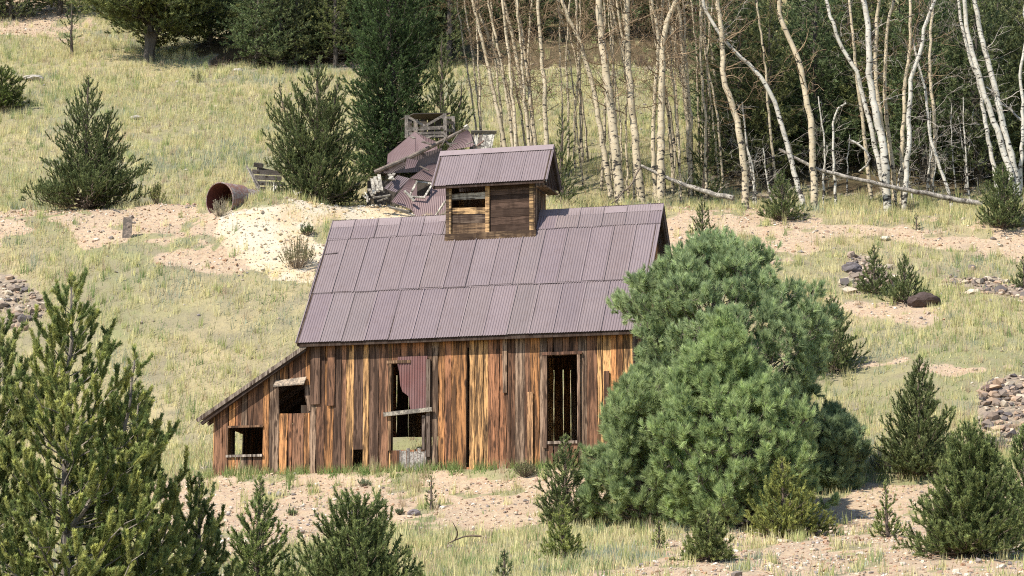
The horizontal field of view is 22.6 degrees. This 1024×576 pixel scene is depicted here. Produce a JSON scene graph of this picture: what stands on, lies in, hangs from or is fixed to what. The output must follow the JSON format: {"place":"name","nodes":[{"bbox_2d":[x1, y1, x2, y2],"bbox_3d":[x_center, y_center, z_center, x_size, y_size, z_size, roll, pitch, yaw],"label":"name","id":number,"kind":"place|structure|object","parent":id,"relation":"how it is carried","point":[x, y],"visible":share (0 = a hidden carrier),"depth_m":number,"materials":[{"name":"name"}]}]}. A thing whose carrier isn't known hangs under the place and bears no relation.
{"place":"outdoors","nodes":[
{"label":"outdoors","id":0,"kind":"place"},
{"bbox_2d":[0,0,1023,575],"bbox_3d":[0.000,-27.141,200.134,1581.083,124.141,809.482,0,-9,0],"label":"ground","id":1,"kind":"structure","parent":0,"point":[200,256],"depth_m":92.31,"materials":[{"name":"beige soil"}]},
{"bbox_2d":[0,64,31,108],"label":"round bush","id":2,"kind":"object","parent":1,"relation":"on","point":[6,96],"visible":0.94,"depth_m":121.79,"materials":[{"name":"green plant"}]},
{"bbox_2d":[0,0,46,19],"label":"forest pine","id":3,"kind":"object","parent":1,"relation":"on","point":[17,9],"visible":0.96,"depth_m":144.69,"materials":[{"name":"green plant"}]},
{"bbox_2d":[0,308,56,575],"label":"foxtail pine","id":4,"kind":"object","parent":1,"relation":"on","point":[11,421],"visible":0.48,"depth_m":40.92,"materials":[{"name":"green plant"}]},
{"bbox_2d":[19,75,159,209],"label":"spruce tree","id":5,"kind":"object","parent":1,"relation":"on","point":[97,184],"visible":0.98,"depth_m":100.58,"materials":[{"name":"green plant"}]},
{"bbox_2d":[0,266,195,575],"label":"foxtail pine","id":6,"kind":"object","parent":1,"relation":"on","point":[101,543],"visible":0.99,"depth_m":39.88,"materials":[{"name":"green plant"}]},
{"bbox_2d":[66,0,242,61],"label":"old pine","id":7,"kind":"object","parent":1,"relation":"on","point":[173,18],"visible":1,"depth_m":132.25,"materials":[{"name":"green plant"}]},
{"bbox_2d":[70,380,247,575],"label":"foxtail pine","id":8,"kind":"object","parent":1,"relation":"on","point":[170,506],"visible":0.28,"depth_m":41.25,"materials":[{"name":"green plant"}]},
{"bbox_2d":[167,471,239,575],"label":"foxtail pine","id":9,"kind":"object","parent":1,"relation":"on","point":[215,551],"visible":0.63,"depth_m":42.76,"materials":[{"name":"green plant"}]},
{"bbox_2d":[170,0,242,46],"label":"forest pine","id":10,"kind":"object","parent":1,"relation":"on","point":[209,38],"visible":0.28,"depth_m":136.06,"materials":[{"name":"green plant"}]},
{"bbox_2d":[206,182,264,213],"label":"rusty tank","id":11,"kind":"object","parent":1,"relation":"on","point":[217,190],"visible":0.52,"depth_m":98.05,"materials":[{"name":"metal"}]},
{"bbox_2d":[216,0,295,66],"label":"forest pine","id":12,"kind":"object","parent":1,"relation":"on","point":[244,41],"visible":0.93,"depth_m":131.05,"materials":[{"name":"green plant"}]},
{"bbox_2d":[217,474,296,575],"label":"young spruce","id":13,"kind":"object","parent":1,"relation":"on","point":[259,537],"visible":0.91,"depth_m":46.72,"materials":[{"name":"green plant"}]},
{"bbox_2d":[246,162,284,190],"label":"timber bin","id":14,"kind":"object","parent":1,"relation":"on","point":[260,170],"visible":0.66,"depth_m":101.29,"materials":[{"name":"grey wood"}]},
{"bbox_2d":[249,0,313,67],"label":"forest pine","id":15,"kind":"object","parent":1,"relation":"on","point":[276,53],"visible":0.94,"depth_m":130.86,"materials":[{"name":"green plant"}]},
{"bbox_2d":[271,0,320,66],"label":"forest pine","id":16,"kind":"object","parent":1,"relation":"on","point":[295,47],"visible":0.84,"depth_m":131.62,"materials":[{"name":"green plant"}]},
{"bbox_2d":[278,235,315,268],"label":"shrub","id":17,"kind":"object","parent":1,"relation":"on","point":[296,252],"visible":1,"depth_m":93.00,"materials":[{"name":"beige plant"}]},
{"bbox_2d":[255,55,384,205],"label":"spruce tree","id":18,"kind":"object","parent":1,"relation":"on","point":[302,162],"visible":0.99,"depth_m":100.21,"materials":[{"name":"green plant"}]},
{"bbox_2d":[288,0,358,59],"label":"forest pine","id":19,"kind":"object","parent":1,"relation":"on","point":[317,38],"visible":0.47,"depth_m":132.96,"materials":[{"name":"green plant"}]},
{"bbox_2d":[309,0,358,67],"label":"forest pine","id":20,"kind":"object","parent":1,"relation":"on","point":[335,37],"visible":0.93,"depth_m":131.71,"materials":[{"name":"green plant"}]},
{"bbox_2d":[281,484,425,575],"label":"young spruce","id":21,"kind":"object","parent":1,"relation":"on","point":[362,532],"visible":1,"depth_m":45.52,"materials":[{"name":"green plant"}]},
{"bbox_2d":[333,0,439,180],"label":"spruce tree","id":22,"kind":"object","parent":1,"relation":"on","point":[388,75],"visible":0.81,"depth_m":107.89,"materials":[{"name":"green plant"}]},
{"bbox_2d":[396,0,448,68],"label":"forest pine","id":23,"kind":"object","parent":1,"relation":"on","point":[429,38],"visible":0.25,"depth_m":131.41,"materials":[{"name":"green plant"}]},
{"bbox_2d":[367,113,496,215],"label":"collapsed shed","id":24,"kind":"structure","parent":1,"relation":"on","point":[417,150],"depth_m":100.86,"materials":[{"name":"metal"}]},
{"bbox_2d":[196,144,670,475],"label":"barn","id":25,"kind":"structure","parent":1,"relation":"on","point":[475,321],"depth_m":71.52,"materials":[{"name":"brown wood"}]},
{"bbox_2d":[386,359,430,456],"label":"window frame","id":26,"kind":"structure","parent":25,"relation":"in","point":[425,418],"depth_m":70.65,"materials":[{"name":"brown wood"}]},
{"bbox_2d":[412,32,474,180],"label":"spruce tree","id":27,"kind":"object","parent":1,"relation":"on","point":[439,94],"visible":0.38,"depth_m":105.89,"materials":[{"name":"green plant"}]},
{"bbox_2d":[420,0,471,53],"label":"forest pine","id":28,"kind":"object","parent":1,"relation":"on","point":[445,27],"visible":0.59,"depth_m":132.20,"materials":[{"name":"green plant"}]},
{"bbox_2d":[434,0,471,66],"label":"spruce","id":29,"kind":"object","parent":1,"relation":"on","point":[449,44],"visible":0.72,"depth_m":131.46,"materials":[{"name":"green plant"}]},
{"bbox_2d":[425,0,513,146],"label":"aspen tree","id":30,"kind":"object","parent":1,"relation":"on","point":[495,103],"visible":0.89,"depth_m":106.55,"materials":[{"name":"beige plant"}]},
{"bbox_2d":[437,0,536,146],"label":"aspen tree","id":31,"kind":"object","parent":1,"relation":"on","point":[506,94],"visible":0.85,"depth_m":106.37,"materials":[{"name":"beige plant"}]},
{"bbox_2d":[441,0,556,146],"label":"aspen tree","id":32,"kind":"object","parent":1,"relation":"on","point":[511,88],"visible":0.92,"depth_m":104.99,"materials":[{"name":"beige plant"}]},
{"bbox_2d":[441,1,556,145],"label":"aspen tree","id":33,"kind":"object","parent":1,"relation":"on","point":[492,48],"visible":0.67,"depth_m":107.23,"materials":[{"name":"beige plant"}]},
{"bbox_2d":[472,0,547,144],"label":"aspen tree","id":34,"kind":"object","parent":1,"relation":"on","point":[513,43],"visible":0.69,"depth_m":106.68,"materials":[{"name":"beige plant"}]},
{"bbox_2d":[0,0,1023,575],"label":"grass","id":35,"kind":"structure","parent":1,"relation":"on","point":[598,536],"depth_m":93.42,"materials":[{"name":"green plant"}]},
{"bbox_2d":[0,251,1023,449],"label":"rubble","id":36,"kind":"object","parent":1,"relation":"on","point":[1004,388],"visible":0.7,"depth_m":88.58,"materials":[{"name":"stone"}]},
{"bbox_2d":[483,0,567,144],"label":"aspen tree","id":37,"kind":"object","parent":1,"relation":"on","point":[532,121],"visible":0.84,"depth_m":105.54,"materials":[{"name":"beige plant"}]},
{"bbox_2d":[488,0,565,40],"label":"forest pine","id":38,"kind":"object","parent":1,"relation":"on","point":[545,24],"visible":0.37,"depth_m":137.80,"materials":[{"name":"green plant"}]},
{"bbox_2d":[511,0,561,145],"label":"aspen tree","id":39,"kind":"object","parent":1,"relation":"on","point":[524,91],"visible":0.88,"depth_m":104.83,"materials":[{"name":"beige plant"}]},
{"bbox_2d":[502,0,575,198],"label":"aspen tree","id":40,"kind":"object","parent":1,"relation":"on","point":[544,95],"visible":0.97,"depth_m":104.09,"materials":[{"name":"beige plant"}]},
{"bbox_2d":[532,501,588,558],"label":"young spruce","id":41,"kind":"object","parent":1,"relation":"on","point":[565,539],"visible":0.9,"depth_m":53.75,"materials":[{"name":"green plant"}]},
{"bbox_2d":[532,433,597,523],"bbox_3d":[1.357,4.736,62.690,1.766,2.405,1.848,0,-9,0],"label":"young spruce","id":42,"kind":"object","parent":1,"relation":"on","point":[555,492],"visible":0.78,"depth_m":62.47,"materials":[{"name":"green plant"}]},
{"bbox_2d":[542,0,594,162],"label":"aspen tree","id":43,"kind":"object","parent":1,"relation":"on","point":[581,128],"visible":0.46,"depth_m":111.80,"materials":[{"name":"beige plant"}]},
{"bbox_2d":[551,113,586,204],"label":"spruce tree","id":44,"kind":"object","parent":1,"relation":"on","point":[562,167],"visible":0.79,"depth_m":100.94,"materials":[{"name":"green plant"}]},
{"bbox_2d":[522,0,620,203],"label":"aspen tree","id":45,"kind":"object","parent":1,"relation":"on","point":[610,191],"visible":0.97,"depth_m":103.41,"materials":[{"name":"beige plant"}]},
{"bbox_2d":[555,0,637,204],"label":"aspen tree","id":46,"kind":"object","parent":1,"relation":"on","point":[617,172],"visible":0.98,"depth_m":102.27,"materials":[{"name":"white plant"}]},
{"bbox_2d":[583,0,669,203],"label":"aspen tree","id":47,"kind":"object","parent":1,"relation":"on","point":[640,187],"visible":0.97,"depth_m":102.96,"materials":[{"name":"beige plant"}]},
{"bbox_2d":[569,360,688,525],"bbox_3d":[2.963,3.813,62.300,3.144,4.252,3.060,0,-9,0],"label":"pine tree","id":48,"kind":"object","parent":1,"relation":"on","point":[635,395],"visible":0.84,"depth_m":61.65,"materials":[{"name":"green plant"}]},
{"bbox_2d":[605,0,665,37],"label":"forest pine","id":49,"kind":"object","parent":1,"relation":"on","point":[635,16],"visible":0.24,"depth_m":138.69,"materials":[{"name":"green plant"}]},
{"bbox_2d":[616,0,708,201],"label":"aspen tree","id":50,"kind":"object","parent":1,"relation":"on","point":[653,151],"visible":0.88,"depth_m":103.10,"materials":[{"name":"beige plant"}]},
{"bbox_2d":[635,0,692,202],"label":"aspen tree","id":51,"kind":"object","parent":1,"relation":"on","point":[679,171],"visible":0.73,"depth_m":104.72,"materials":[{"name":"beige plant"}]},
{"bbox_2d":[624,0,730,202],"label":"aspen tree","id":52,"kind":"object","parent":1,"relation":"on","point":[660,190],"visible":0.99,"depth_m":102.41,"materials":[{"name":"white plant"}]},
{"bbox_2d":[642,0,716,198],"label":"aspen tree","id":53,"kind":"object","parent":1,"relation":"on","point":[687,117],"visible":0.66,"depth_m":105.89,"materials":[{"name":"beige plant"}]},
{"bbox_2d":[640,165,734,200],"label":"fallen log","id":54,"kind":"object","parent":1,"relation":"on","point":[709,192],"visible":0.99,"depth_m":101.20,"materials":[{"name":"grey wood"}]},
{"bbox_2d":[671,1,715,199],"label":"aspen tree","id":55,"kind":"object","parent":1,"relation":"on","point":[690,133],"visible":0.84,"depth_m":105.45,"materials":[{"name":"beige plant"}]},
{"bbox_2d":[682,81,724,199],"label":"spruce tree","id":56,"kind":"object","parent":1,"relation":"on","point":[713,189],"visible":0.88,"depth_m":105.03,"materials":[{"name":"green plant"}]},
{"bbox_2d":[669,506,740,561],"bbox_3d":[3.808,4.969,50.930,1.465,1.254,1.458,0,-9,0],"label":"young spruce","id":57,"kind":"object","parent":1,"relation":"on","point":[713,543],"visible":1,"depth_m":50.66,"materials":[{"name":"green plant"}]},
{"bbox_2d":[669,0,753,202],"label":"aspen tree","id":58,"kind":"object","parent":1,"relation":"on","point":[705,130],"visible":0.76,"depth_m":105.04,"materials":[{"name":"beige plant"}]},
{"bbox_2d":[663,0,772,208],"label":"aspen tree","id":59,"kind":"object","parent":1,"relation":"on","point":[742,155],"visible":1,"depth_m":101.22,"materials":[{"name":"white plant"}]},
{"bbox_2d":[605,225,845,481],"bbox_3d":[5.587,1.836,65.294,6.366,7.221,6.543,0,-9,0],"label":"pine tree","id":60,"kind":"object","parent":1,"relation":"on","point":[707,263],"visible":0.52,"depth_m":64.89,"materials":[{"name":"green plant"}]},
{"bbox_2d":[692,0,760,153],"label":"forest pine","id":61,"kind":"object","parent":1,"relation":"on","point":[715,55],"visible":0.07,"depth_m":113.24,"materials":[{"name":"green plant"}]},
{"bbox_2d":[679,0,774,134],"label":"forest pine","id":62,"kind":"object","parent":1,"relation":"on","point":[705,77],"visible":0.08,"depth_m":116.80,"materials":[{"name":"green plant"}]},
{"bbox_2d":[683,0,791,175],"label":"forest pine","id":63,"kind":"object","parent":1,"relation":"on","point":[738,98],"visible":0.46,"depth_m":109.74,"materials":[{"name":"green plant"}]},
{"bbox_2d":[638,304,841,528],"bbox_3d":[5.323,3.145,60.941,4.329,5.616,4.304,-4,-10,23],"label":"pine tree","id":64,"kind":"object","parent":1,"relation":"on","point":[724,390],"visible":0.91,"depth_m":60.09,"materials":[{"name":"green plant"}]},
{"bbox_2d":[680,0,804,206],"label":"aspen tree","id":65,"kind":"object","parent":1,"relation":"on","point":[783,132],"visible":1,"depth_m":101.61,"materials":[{"name":"beige plant"}]},
{"bbox_2d":[719,0,813,183],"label":"forest pine","id":66,"kind":"object","parent":1,"relation":"on","point":[770,46],"visible":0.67,"depth_m":108.48,"materials":[{"name":"green plant"}]},
{"bbox_2d":[740,0,793,197],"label":"aspen tree","id":67,"kind":"object","parent":1,"relation":"on","point":[769,117],"visible":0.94,"depth_m":106.49,"materials":[{"name":"beige plant"}]},
{"bbox_2d":[742,0,809,155],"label":"forest pine","id":68,"kind":"object","parent":1,"relation":"on","point":[773,36],"visible":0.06,"depth_m":112.91,"materials":[{"name":"green plant"}]},
{"bbox_2d":[756,168,812,220],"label":"young spruce","id":69,"kind":"object","parent":1,"relation":"on","point":[783,204],"visible":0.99,"depth_m":98.12,"materials":[{"name":"green plant"}]},
{"bbox_2d":[756,0,824,208],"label":"aspen tree","id":70,"kind":"object","parent":1,"relation":"on","point":[812,152],"visible":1,"depth_m":101.27,"materials":[{"name":"beige plant"}]},
{"bbox_2d":[744,456,839,537],"bbox_3d":[6.255,4.696,56.906,2.159,2.016,2.081,0,-9,0],"label":"young spruce","id":71,"kind":"object","parent":1,"relation":"on","point":[790,520],"visible":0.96,"depth_m":56.82,"materials":[{"name":"green plant"}]},
{"bbox_2d":[774,0,842,151],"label":"forest pine","id":72,"kind":"object","parent":1,"relation":"on","point":[805,143],"visible":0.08,"depth_m":114.36,"materials":[{"name":"green plant"}]},
{"bbox_2d":[764,0,878,172],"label":"forest pine","id":73,"kind":"object","parent":1,"relation":"on","point":[827,71],"visible":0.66,"depth_m":110.19,"materials":[{"name":"green plant"}]},
{"bbox_2d":[803,399,873,490],"bbox_3d":[8.160,4.069,64.603,1.998,2.649,2.066,0,-9,0],"label":"pine tree","id":74,"kind":"object","parent":1,"relation":"on","point":[844,446],"visible":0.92,"depth_m":64.22,"materials":[{"name":"green plant"}]},
{"bbox_2d":[823,295,870,372],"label":"young spruce","id":75,"kind":"object","parent":1,"relation":"on","point":[840,356],"visible":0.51,"depth_m":80.67,"materials":[{"name":"green plant"}]},
{"bbox_2d":[801,0,897,182],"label":"aspen tree","id":76,"kind":"object","parent":1,"relation":"on","point":[864,106],"visible":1,"depth_m":101.98,"materials":[{"name":"white plant"}]},
{"bbox_2d":[814,0,888,198],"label":"aspen tree","id":77,"kind":"object","parent":1,"relation":"on","point":[861,115],"visible":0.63,"depth_m":105.51,"materials":[{"name":"white plant"}]},
{"bbox_2d":[810,0,895,157],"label":"forest pine","id":78,"kind":"object","parent":1,"relation":"on","point":[846,44],"visible":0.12,"depth_m":113.51,"materials":[{"name":"green plant"}]},
{"bbox_2d":[836,0,906,132],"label":"aspen tree","id":79,"kind":"object","parent":1,"relation":"on","point":[875,61],"visible":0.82,"depth_m":103.03,"materials":[{"name":"white plant"}]},
{"bbox_2d":[830,0,913,171],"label":"forest pine","id":80,"kind":"object","parent":1,"relation":"on","point":[860,14],"visible":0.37,"depth_m":110.45,"materials":[{"name":"green plant"}]},
{"bbox_2d":[822,0,921,210],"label":"aspen tree","id":81,"kind":"object","parent":1,"relation":"on","point":[886,192],"visible":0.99,"depth_m":101.51,"materials":[{"name":"white plant"}]},
{"bbox_2d":[855,245,891,294],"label":"young spruce","id":82,"kind":"object","parent":1,"relation":"on","point":[878,282],"visible":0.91,"depth_m":89.07,"materials":[{"name":"green plant"}]},
{"bbox_2d":[778,142,982,205],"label":"fallen log","id":83,"kind":"object","parent":1,"relation":"on","point":[930,194],"visible":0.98,"depth_m":100.53,"materials":[{"name":"grey wood"}]},
{"bbox_2d":[856,0,919,205],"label":"aspen tree","id":84,"kind":"object","parent":1,"relation":"on","point":[892,166],"visible":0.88,"depth_m":103.40,"materials":[{"name":"beige plant"}]},
{"bbox_2d":[868,479,909,537],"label":"young spruce","id":85,"kind":"object","parent":1,"relation":"on","point":[878,526],"visible":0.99,"depth_m":55.84,"materials":[{"name":"green plant"}]},
{"bbox_2d":[877,253,931,303],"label":"young spruce","id":86,"kind":"object","parent":1,"relation":"on","point":[900,287],"visible":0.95,"depth_m":87.54,"materials":[{"name":"green plant"}]},
{"bbox_2d":[878,0,939,204],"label":"aspen tree","id":87,"kind":"object","parent":1,"relation":"on","point":[902,142],"visible":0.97,"depth_m":102.58,"materials":[{"name":"beige plant"}]},
{"bbox_2d":[889,0,942,210],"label":"aspen tree","id":88,"kind":"object","parent":1,"relation":"on","point":[909,133],"visible":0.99,"depth_m":101.82,"materials":[{"name":"beige plant"}]},
{"bbox_2d":[868,0,969,179],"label":"forest pine","id":89,"kind":"object","parent":1,"relation":"on","point":[916,92],"visible":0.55,"depth_m":108.49,"materials":[{"name":"green plant"}]},
{"bbox_2d":[873,353,965,477],"bbox_3d":[10.347,3.320,65.276,2.478,3.340,2.476,0,-9,0],"label":"young spruce","id":90,"kind":"object","parent":1,"relation":"on","point":[923,436],"visible":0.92,"depth_m":64.95,"materials":[{"name":"green plant"}]},
{"bbox_2d":[907,292,940,306],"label":"boulder","id":91,"kind":"object","parent":1,"relation":"on","point":[922,299],"visible":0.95,"depth_m":86.75,"materials":[{"name":"brown stone"}]},
{"bbox_2d":[873,15,978,208],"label":"aspen tree","id":92,"kind":"object","parent":1,"relation":"on","point":[931,141],"visible":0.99,"depth_m":102.33,"materials":[{"name":"beige plant"}]},
{"bbox_2d":[893,0,969,190],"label":"aspen tree","id":93,"kind":"object","parent":1,"relation":"on","point":[930,83],"visible":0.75,"depth_m":106.62,"materials":[{"name":"beige plant"}]},
{"bbox_2d":[891,417,1023,557],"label":"young spruce","id":94,"kind":"object","parent":1,"relation":"on","point":[967,518],"visible":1,"depth_m":49.58,"materials":[{"name":"green plant"}]},
{"bbox_2d":[911,0,1011,157],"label":"forest pine","id":95,"kind":"object","parent":1,"relation":"on","point":[945,27],"visible":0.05,"depth_m":112.54,"materials":[{"name":"green plant"}]},
{"bbox_2d":[906,0,1019,198],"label":"aspen tree","id":96,"kind":"object","parent":1,"relation":"on","point":[988,141],"visible":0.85,"depth_m":102.70,"materials":[{"name":"white plant"}]},
{"bbox_2d":[904,0,1023,185],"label":"forest pine","id":97,"kind":"object","parent":1,"relation":"on","point":[978,142],"visible":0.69,"depth_m":107.89,"materials":[{"name":"green plant"}]},
{"bbox_2d":[922,0,1017,199],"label":"aspen tree","id":98,"kind":"object","parent":1,"relation":"on","point":[1001,144],"visible":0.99,"depth_m":101.47,"materials":[{"name":"white plant"}]},
{"bbox_2d":[946,0,1023,203],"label":"aspen tree","id":99,"kind":"object","parent":1,"relation":"on","point":[1004,132],"visible":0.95,"depth_m":101.46,"materials":[{"name":"white plant"}]},
{"bbox_2d":[965,0,1023,158],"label":"forest pine","id":100,"kind":"object","parent":1,"relation":"on","point":[994,12],"visible":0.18,"depth_m":113.16,"materials":[{"name":"green plant"}]},
{"bbox_2d":[975,162,1023,229],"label":"young spruce","id":101,"kind":"object","parent":1,"relation":"on","point":[1002,213],"visible":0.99,"depth_m":96.72,"materials":[{"name":"green plant"}]},
{"bbox_2d":[988,0,1023,167],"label":"forest pine","id":102,"kind":"object","parent":1,"relation":"on","point":[1016,141],"visible":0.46,"depth_m":110.19,"materials":[{"name":"green plant"}]},
{"bbox_2d":[991,0,1023,149],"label":"forest pine","id":103,"kind":"object","parent":1,"relation":"on","point":[1019,4],"visible":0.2,"depth_m":114.09,"materials":[{"name":"green plant"}]},
{"bbox_2d":[997,423,1023,540],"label":"young spruce","id":104,"kind":"object","parent":1,"relation":"on","point":[1018,460],"visible":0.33,"depth_m":52.99,"materials":[{"name":"green plant"}]},
{"bbox_2d":[999,1,1023,197],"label":"aspen tree","id":105,"kind":"object","parent":1,"relation":"on","point":[1022,127],"visible":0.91,"depth_m":101.87,"materials":[{"name":"white plant"}]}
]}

